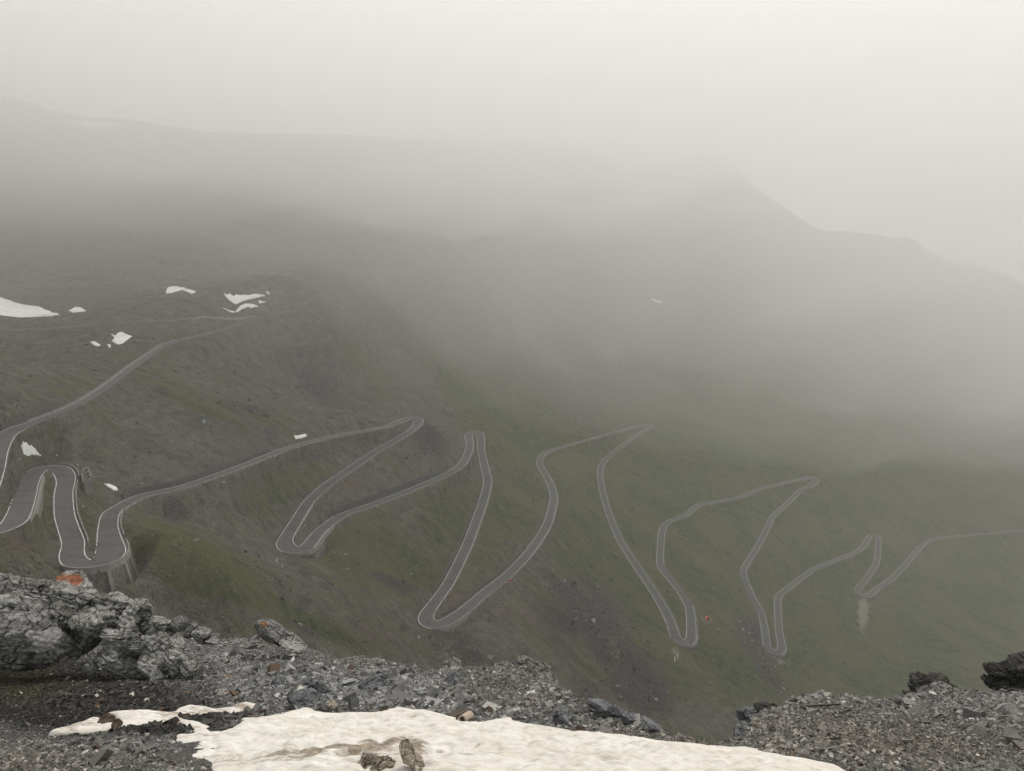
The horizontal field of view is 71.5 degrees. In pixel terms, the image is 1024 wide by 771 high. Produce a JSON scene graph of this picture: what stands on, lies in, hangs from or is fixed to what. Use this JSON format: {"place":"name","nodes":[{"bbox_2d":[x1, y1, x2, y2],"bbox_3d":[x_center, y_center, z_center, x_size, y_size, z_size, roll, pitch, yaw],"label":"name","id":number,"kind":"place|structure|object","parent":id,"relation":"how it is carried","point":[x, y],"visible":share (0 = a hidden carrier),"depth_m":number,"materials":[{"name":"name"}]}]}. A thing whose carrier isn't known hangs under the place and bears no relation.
{"place":"outdoors","nodes":[
{"label":"outdoors","id":0,"kind":"place"},
{"bbox_2d":[21,315,254,329],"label":"path","id":1,"kind":"structure","parent":0,"point":[228,318],"depth_m":525.12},
{"bbox_2d":[0,96,1023,742],"bbox_3d":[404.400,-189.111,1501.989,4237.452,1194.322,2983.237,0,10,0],"label":"hillside","id":2,"kind":"structure","parent":0,"point":[872,382],"depth_m":824.65,"materials":[{"name":"green plant"}]},
{"bbox_2d":[0,297,58,317],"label":"snow patch","id":3,"kind":"object","parent":2,"relation":"on","point":[10,308],"visible":1,"depth_m":548.80,"materials":[{"name":"white snow"}]},
{"bbox_2d":[21,442,40,455],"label":"snow patch","id":4,"kind":"object","parent":2,"relation":"on","point":[27,449],"visible":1,"depth_m":296.59,"materials":[{"name":"white snow"}]},
{"bbox_2d":[0,400,66,430],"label":"retaining wall","id":5,"kind":"structure","parent":2,"relation":"on","point":[13,422],"depth_m":309.09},
{"bbox_2d":[33,475,44,517],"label":"retaining wall","id":6,"kind":"structure","parent":2,"relation":"on","point":[39,504],"depth_m":248.52,"materials":[{"name":"concrete"}]},
{"bbox_2d":[29,479,41,521],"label":"guard wall","id":7,"kind":"structure","parent":6,"relation":"on","point":[32,516],"depth_m":221.06,"materials":[{"name":"concrete"}]},
{"bbox_2d":[59,463,79,477],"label":"guard wall","id":8,"kind":"structure","parent":2,"relation":"on","point":[72,466],"depth_m":301.89,"materials":[{"name":"concrete"}]},
{"bbox_2d":[69,307,85,312],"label":"snow patch","id":9,"kind":"object","parent":2,"relation":"on","point":[76,309],"visible":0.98,"depth_m":549.54,"materials":[{"name":"white snow"}]},
{"bbox_2d":[81,466,93,494],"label":"stone ruin","id":10,"kind":"object","parent":2,"relation":"on","point":[87,480],"visible":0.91,"depth_m":286.06,"materials":[{"name":"grey stone"}]},
{"bbox_2d":[64,119,124,128],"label":"snow patch","id":11,"kind":"object","parent":2,"relation":"on","point":[95,124],"visible":1,"depth_m":1332.64,"materials":[{"name":"white snow"}]},
{"bbox_2d":[90,341,99,345],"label":"snow patch","id":12,"kind":"object","parent":2,"relation":"on","point":[94,343],"visible":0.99,"depth_m":463.35,"materials":[{"name":"white snow"}]},
{"bbox_2d":[60,539,138,592],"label":"retaining wall","id":13,"kind":"structure","parent":2,"relation":"on","point":[117,571],"depth_m":222.47,"materials":[{"name":"concrete"}]},
{"bbox_2d":[104,483,117,489],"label":"snow patch","id":14,"kind":"object","parent":2,"relation":"on","point":[110,486],"visible":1,"depth_m":302.39,"materials":[{"name":"white snow"}]},
{"bbox_2d":[111,332,131,343],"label":"snow patch","id":15,"kind":"object","parent":2,"relation":"on","point":[120,337],"visible":1,"depth_m":471.92,"materials":[{"name":"white snow"}]},
{"bbox_2d":[165,511,176,517],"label":"avalanche wall","id":16,"kind":"structure","parent":2,"relation":"on","point":[172,515],"depth_m":301.91,"materials":[{"name":"grey stone"}]},
{"bbox_2d":[164,497,177,502],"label":"avalanche wall","id":17,"kind":"structure","parent":2,"relation":"on","point":[171,500],"depth_m":307.48,"materials":[{"name":"grey stone"}]},
{"bbox_2d":[163,499,180,506],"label":"avalanche wall","id":18,"kind":"structure","parent":2,"relation":"on","point":[171,503],"depth_m":306.67,"materials":[{"name":"grey stone"}]},
{"bbox_2d":[165,506,180,513],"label":"avalanche wall","id":19,"kind":"structure","parent":2,"relation":"on","point":[178,509],"depth_m":304.62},
{"bbox_2d":[164,502,182,510],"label":"avalanche wall","id":20,"kind":"structure","parent":2,"relation":"on","point":[173,507],"depth_m":306.62,"materials":[{"name":"grey stone"}]},
{"bbox_2d":[166,286,195,293],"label":"snow patch","id":21,"kind":"object","parent":2,"relation":"on","point":[171,289],"visible":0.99,"depth_m":583.17,"materials":[{"name":"white snow"}]},
{"bbox_2d":[121,448,268,498],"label":"retaining wall","id":22,"kind":"structure","parent":2,"relation":"on","point":[139,490],"depth_m":330.79,"materials":[{"name":"grey concrete"}]},
{"bbox_2d":[224,304,257,312],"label":"snow patch","id":23,"kind":"object","parent":2,"relation":"on","point":[243,306],"visible":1,"depth_m":594.90,"materials":[{"name":"white snow"}]},
{"bbox_2d":[224,293,265,303],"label":"snow patch","id":24,"kind":"object","parent":2,"relation":"on","point":[236,299],"visible":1,"depth_m":598.54,"materials":[{"name":"white snow"}]},
{"bbox_2d":[294,434,306,438],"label":"snow patch","id":25,"kind":"object","parent":2,"relation":"on","point":[300,436],"visible":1,"depth_m":431.80,"materials":[{"name":"white snow"}]},
{"bbox_2d":[282,525,334,558],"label":"retaining wall","id":26,"kind":"structure","parent":2,"relation":"on","point":[318,550],"depth_m":344.41,"materials":[{"name":"concrete"}]},
{"bbox_2d":[332,465,447,515],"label":"retaining wall","id":27,"kind":"structure","parent":2,"relation":"on","point":[366,500],"depth_m":435.50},
{"bbox_2d":[430,612,469,631],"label":"retaining wall","id":28,"kind":"structure","parent":2,"relation":"on","point":[452,626],"depth_m":357.59,"materials":[{"name":"concrete"}]},
{"bbox_2d":[432,497,477,592],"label":"retaining wall","id":29,"kind":"structure","parent":2,"relation":"on","point":[446,569],"depth_m":429.07,"materials":[{"name":"grey concrete"}]},
{"bbox_2d":[441,552,519,616],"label":"retaining wall","id":30,"kind":"structure","parent":2,"relation":"on","point":[456,606],"depth_m":400.02,"materials":[{"name":"grey concrete"}]},
{"bbox_2d":[4,306,974,725],"bbox_3d":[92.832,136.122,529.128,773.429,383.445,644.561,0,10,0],"label":"hillside rubble","id":31,"kind":"object","parent":2,"relation":"on","point":[476,654],"visible":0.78,"depth_m":437.17,"materials":[{"name":"stone"}]},
{"bbox_2d":[676,636,697,649],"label":"retaining wall","id":32,"kind":"structure","parent":2,"relation":"on","point":[689,646],"depth_m":483.20,"materials":[{"name":"concrete"}]},
{"bbox_2d":[765,647,787,657],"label":"retaining wall","id":33,"kind":"structure","parent":2,"relation":"on","point":[781,655],"depth_m":611.65,"materials":[{"name":"concrete"}]},
{"bbox_2d":[805,476,819,488],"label":"retaining wall","id":34,"kind":"structure","parent":2,"relation":"on","point":[816,485],"depth_m":975.75,"materials":[{"name":"concrete"}]},
{"bbox_2d":[857,591,878,598],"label":"retaining wall","id":35,"kind":"structure","parent":2,"relation":"on","point":[873,596],"depth_m":807.06,"materials":[{"name":"concrete"}]},
{"bbox_2d":[0,307,1023,654],"bbox_3d":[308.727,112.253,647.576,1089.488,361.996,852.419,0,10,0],"label":"road","id":36,"kind":"structure","parent":0,"point":[110,543],"depth_m":424.70,"materials":[{"name":"grey asphalt"}]},
{"bbox_2d":[75,481,88,543],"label":"guard wall","id":37,"kind":"structure","parent":36,"relation":"on","point":[83,528],"depth_m":253.17,"materials":[{"name":"concrete"}]},
{"bbox_2d":[28,339,175,420],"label":"guard wall","id":38,"kind":"structure","parent":36,"relation":"on","point":[78,399],"depth_m":361.07,"materials":[{"name":"concrete"}]},
{"bbox_2d":[120,510,124,535],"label":"guard wall","id":39,"kind":"structure","parent":36,"relation":"on","point":[122,512],"depth_m":263.31,"materials":[{"name":"concrete"}]},
{"bbox_2d":[124,461,259,509],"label":"guard wall","id":40,"kind":"structure","parent":36,"relation":"on","point":[166,492],"depth_m":318.47,"materials":[{"name":"concrete"}]},
{"bbox_2d":[295,505,312,536],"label":"guard wall","id":41,"kind":"structure","parent":36,"relation":"on","point":[307,514],"depth_m":366.69,"materials":[{"name":"concrete"}]},
{"bbox_2d":[267,423,399,458],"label":"guard wall","id":42,"kind":"structure","parent":36,"relation":"on","point":[284,451],"depth_m":437.76,"materials":[{"name":"concrete"}]},
{"bbox_2d":[316,431,414,500],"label":"guard wall","id":43,"kind":"structure","parent":36,"relation":"on","point":[328,488],"depth_m":438.48,"materials":[{"name":"concrete"}]},
{"bbox_2d":[334,465,465,524],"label":"guard wall","id":44,"kind":"structure","parent":36,"relation":"on","point":[399,496],"depth_m":430.48,"materials":[{"name":"concrete"}]},
{"bbox_2d":[443,475,492,601],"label":"guard wall","id":45,"kind":"structure","parent":36,"relation":"on","point":[471,548],"depth_m":429.28,"materials":[{"name":"concrete"}]},
{"bbox_2d":[444,573,515,626],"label":"guard wall","id":46,"kind":"structure","parent":36,"relation":"on","point":[492,592],"depth_m":392.92,"materials":[{"name":"concrete"}]},
{"bbox_2d":[524,497,558,565],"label":"guard wall","id":47,"kind":"structure","parent":36,"relation":"on","point":[544,538],"depth_m":486.02,"materials":[{"name":"concrete"}]},
{"bbox_2d":[603,442,680,633],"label":"guard wall","id":48,"kind":"structure","parent":36,"relation":"on","point":[629,548],"depth_m":615.05,"materials":[{"name":"concrete"}]},
{"bbox_2d":[749,488,807,565],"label":"guard wall","id":49,"kind":"structure","parent":36,"relation":"on","point":[772,523],"depth_m":859.32,"materials":[{"name":"concrete"}]},
{"bbox_2d":[787,545,867,592],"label":"guard wall","id":50,"kind":"structure","parent":36,"relation":"on","point":[825,566],"depth_m":826.14,"materials":[{"name":"concrete"}]},
{"bbox_2d":[895,546,924,579],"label":"guard wall","id":51,"kind":"structure","parent":36,"relation":"on","point":[909,563],"depth_m":913.01,"materials":[{"name":"concrete"}]},
{"bbox_2d":[0,634,1023,770],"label":"scree ground","id":52,"kind":"structure","parent":0,"point":[189,749],"depth_m":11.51,"materials":[{"name":"grey gravel"}]},
{"bbox_2d":[0,610,74,671],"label":"boulder","id":53,"kind":"object","parent":52,"relation":"on","point":[32,640],"visible":0.97,"depth_m":16.49,"materials":[{"name":"grey stone"}]},
{"bbox_2d":[0,570,213,680],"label":"rock outcrop","id":54,"kind":"object","parent":52,"relation":"on","point":[134,637],"visible":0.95,"depth_m":17.38,"materials":[{"name":"grey stone"}]},
{"bbox_2d":[169,615,188,631],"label":"boulder","id":55,"kind":"object","parent":54,"relation":"on","point":[179,623],"visible":0.98,"depth_m":17.80,"materials":[{"name":"grey stone"}]},
{"bbox_2d":[182,621,198,638],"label":"boulder","id":56,"kind":"object","parent":54,"relation":"on","point":[187,631],"visible":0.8,"depth_m":17.72,"materials":[{"name":"grey stone"}]},
{"bbox_2d":[202,633,221,644],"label":"boulder","id":57,"kind":"object","parent":52,"relation":"on","point":[215,639],"visible":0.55,"depth_m":18.52,"materials":[{"name":"grey stone"}]},
{"bbox_2d":[243,634,261,648],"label":"boulder","id":58,"kind":"object","parent":52,"relation":"on","point":[254,641],"visible":0.91,"depth_m":20.64,"materials":[{"name":"grey stone"}]},
{"bbox_2d":[254,618,288,645],"bbox_3d":[-6.953,7.148,20.565,0.969,0.808,0.774,0,10,0],"label":"boulder","id":59,"kind":"object","parent":52,"relation":"on","point":[271,631],"visible":0.91,"depth_m":20.34,"materials":[{"name":"grey stone"}]},
{"bbox_2d":[271,676,284,684],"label":"boulder","id":60,"kind":"object","parent":52,"relation":"on","point":[277,680],"visible":0.78,"depth_m":16.31,"materials":[{"name":"grey stone"}]},
{"bbox_2d":[278,630,307,653],"bbox_3d":[-6.341,7.448,20.541,0.790,0.503,0.904,0,10,0],"label":"boulder","id":61,"kind":"object","parent":52,"relation":"on","point":[292,642],"visible":0.97,"depth_m":20.41,"materials":[{"name":"grey stone"}]},
{"bbox_2d":[287,687,322,705],"bbox_3d":[-4.208,6.399,14.464,0.562,0.384,0.669,9,13,42],"label":"boulder","id":62,"kind":"object","parent":52,"relation":"on","point":[304,696],"visible":0.69,"depth_m":14.38,"materials":[{"name":"grey stone"}]},
{"bbox_2d":[302,677,312,687],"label":"boulder","id":63,"kind":"object","parent":52,"relation":"on","point":[308,681],"visible":0.84,"depth_m":15.98,"materials":[{"name":"grey stone"}]},
{"bbox_2d":[314,681,329,693],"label":"boulder","id":64,"kind":"object","parent":52,"relation":"on","point":[320,687],"visible":0.77,"depth_m":15.46,"materials":[{"name":"grey stone"}]},
{"bbox_2d":[328,699,338,709],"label":"boulder","id":65,"kind":"object","parent":52,"relation":"on","point":[332,704],"visible":1,"depth_m":13.68,"materials":[{"name":"beige stone"}]},
{"bbox_2d":[357,673,389,689],"bbox_3d":[-3.082,6.673,15.871,0.770,0.337,0.576,0,10,0],"label":"boulder","id":66,"kind":"object","parent":52,"relation":"on","point":[382,680],"visible":0.63,"depth_m":15.79,"materials":[{"name":"grey stone"}]},
{"bbox_2d":[380,705,388,710],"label":"boulder","id":67,"kind":"object","parent":52,"relation":"on","point":[384,708],"visible":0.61,"depth_m":13.21,"materials":[{"name":"grey stone"}]},
{"bbox_2d":[48,702,844,770],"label":"snow patch","id":68,"kind":"object","parent":52,"relation":"on","point":[305,739],"visible":0.93,"depth_m":10.05,"materials":[{"name":"white snow"}]},
{"bbox_2d":[97,713,114,723],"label":"boulder","id":69,"kind":"object","parent":68,"relation":"on","point":[106,718],"visible":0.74,"depth_m":12.14,"materials":[{"name":"brown stone"}]},
{"bbox_2d":[111,718,122,728],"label":"boulder","id":70,"kind":"object","parent":68,"relation":"on","point":[117,723],"visible":1,"depth_m":11.77,"materials":[{"name":"brown stone"}]},
{"bbox_2d":[357,752,395,770],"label":"mud caked rock","id":71,"kind":"object","parent":68,"relation":"on","point":[375,762],"visible":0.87,"depth_m":9.09,"materials":[{"name":"stone"}]},
{"bbox_2d":[399,739,414,767],"bbox_3d":[-1.324,4.645,9.013,0.196,0.311,0.298,0,10,0],"label":"mud caked rock","id":72,"kind":"object","parent":68,"relation":"on","point":[406,750],"visible":1,"depth_m":8.92,"materials":[{"name":"brown stone"}]},
{"bbox_2d":[412,754,424,770],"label":"mud caked rock","id":73,"kind":"object","parent":68,"relation":"on","point":[419,764],"visible":0.66,"depth_m":9.08,"materials":[{"name":"brown stone"}]},
{"bbox_2d":[448,706,466,715],"bbox_3d":[-1.001,6.063,13.228,0.056,0.365,0.805,4,11,20],"label":"board","id":74,"kind":"object","parent":68,"relation":"on","point":[458,710],"visible":0.74,"depth_m":13.13,"materials":[{"name":"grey wood"}]},
{"bbox_2d":[451,709,469,716],"bbox_3d":[-0.947,6.021,13.063,0.090,0.298,0.655,4,11,21],"label":"board","id":75,"kind":"object","parent":68,"relation":"on","point":[459,713],"visible":0.85,"depth_m":13.02,"materials":[{"name":"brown wood"}]},
{"bbox_2d":[439,656,462,670],"bbox_3d":[-1.705,7.984,20.058,0.678,0.256,0.967,0,10,0],"label":"crest rock","id":76,"kind":"object","parent":52,"relation":"on","point":[453,662],"visible":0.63,"depth_m":20.14,"materials":[{"name":"grey stone"}]},
{"bbox_2d":[443,670,463,683],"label":"boulder","id":77,"kind":"object","parent":52,"relation":"on","point":[453,677],"visible":0.56,"depth_m":16.18,"materials":[{"name":"grey stone"}]},
{"bbox_2d":[458,711,473,720],"bbox_3d":[-0.810,5.838,12.576,0.164,0.170,0.310,4,11,24],"label":"roof tile","id":78,"kind":"object","parent":52,"relation":"on","point":[467,715],"visible":0.98,"depth_m":12.52,"materials":[{"name":"ceramic"}]},
{"bbox_2d":[483,706,493,713],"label":"boulder","id":79,"kind":"object","parent":52,"relation":"on","point":[489,709],"visible":0.63,"depth_m":13.27,"materials":[{"name":"grey stone"}]},
{"bbox_2d":[493,661,513,666],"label":"crest rock","id":80,"kind":"object","parent":52,"relation":"on","point":[503,663],"visible":0.32,"depth_m":19.95,"materials":[{"name":"grey stone"}]},
{"bbox_2d":[516,655,538,667],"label":"crest rock","id":81,"kind":"object","parent":52,"relation":"on","point":[523,661],"visible":0.5,"depth_m":19.76,"materials":[{"name":"grey stone"}]},
{"bbox_2d":[525,714,540,724],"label":"boulder","id":82,"kind":"object","parent":52,"relation":"on","point":[530,719],"visible":0.69,"depth_m":12.26,"materials":[{"name":"grey stone"}]},
{"bbox_2d":[538,662,553,677],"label":"crest rock","id":83,"kind":"object","parent":52,"relation":"on","point":[544,668],"visible":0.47,"depth_m":19.20,"materials":[{"name":"grey stone"}]},
{"bbox_2d":[550,678,559,685],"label":"crest rock","id":84,"kind":"object","parent":52,"relation":"on","point":[556,680],"visible":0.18,"depth_m":17.48,"materials":[{"name":"grey stone"}]},
{"bbox_2d":[553,707,573,725],"bbox_3d":[0.894,5.852,12.573,0.362,0.259,0.491,5,11,26],"label":"boulder","id":85,"kind":"object","parent":52,"relation":"on","point":[562,715],"visible":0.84,"depth_m":12.47,"materials":[{"name":"grey stone"}]},
{"bbox_2d":[574,725,586,730],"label":"boulder","id":86,"kind":"object","parent":52,"relation":"on","point":[579,728],"visible":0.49,"depth_m":11.74,"materials":[{"name":"brown stone"}]},
{"bbox_2d":[587,698,662,731],"bbox_3d":[2.048,5.905,12.850,0.605,0.585,1.825,-8,13,-37],"label":"rock slab","id":87,"kind":"object","parent":52,"relation":"on","point":[610,708],"visible":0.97,"depth_m":12.79,"materials":[{"name":"grey stone"}]},
{"bbox_2d":[733,720,749,737],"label":"jagged rock","id":88,"kind":"object","parent":52,"relation":"on","point":[740,727],"visible":0.27,"depth_m":13.40,"materials":[{"name":"grey stone"}]},
{"bbox_2d":[736,707,757,722],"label":"jagged rock","id":89,"kind":"object","parent":52,"relation":"on","point":[746,714],"visible":0.48,"depth_m":14.44,"materials":[{"name":"grey stone"}]},
{"bbox_2d":[753,701,777,712],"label":"jagged rock","id":90,"kind":"object","parent":52,"relation":"on","point":[760,705],"visible":0.26,"depth_m":14.70,"materials":[{"name":"grey stone"}]},
{"bbox_2d":[806,703,840,706],"bbox_3d":[6.063,6.215,13.823,0.765,0.121,0.039,-3,10,-14],"label":"stick","id":91,"kind":"object","parent":52,"relation":"on","point":[819,705],"visible":1,"depth_m":13.80,"materials":[{"name":"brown wood"}]},
{"bbox_2d":[839,708,851,713],"bbox_3d":[6.234,6.080,13.288,0.532,0.188,0.034,-9,13,-42],"label":"stick","id":92,"kind":"object","parent":52,"relation":"on","point":[844,710],"visible":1,"depth_m":13.27,"materials":[{"name":"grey wood"}]},
{"bbox_2d":[902,686,922,693],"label":"jagged rock","id":93,"kind":"object","parent":52,"relation":"on","point":[911,690],"visible":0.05,"depth_m":16.57,"materials":[{"name":"grey stone"}]},
{"bbox_2d":[906,670,956,689],"bbox_3d":[9.961,7.208,16.614,1.209,0.726,1.347,0,10,0],"label":"jagged rock","id":94,"kind":"object","parent":52,"relation":"on","point":[917,678],"visible":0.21,"depth_m":16.76,"materials":[{"name":"grey stone"}]},
{"bbox_2d":[980,651,1023,691],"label":"rock outcrop","id":95,"kind":"object","parent":52,"relation":"on","point":[1007,674],"visible":0.92,"depth_m":15.72,"materials":[{"name":"grey stone"}]},
{"bbox_2d":[0,0,1023,282],"label":"sky","id":96,"kind":"structure","parent":0,"point":[890,118],"materials":[{"name":"white"}]}
]}

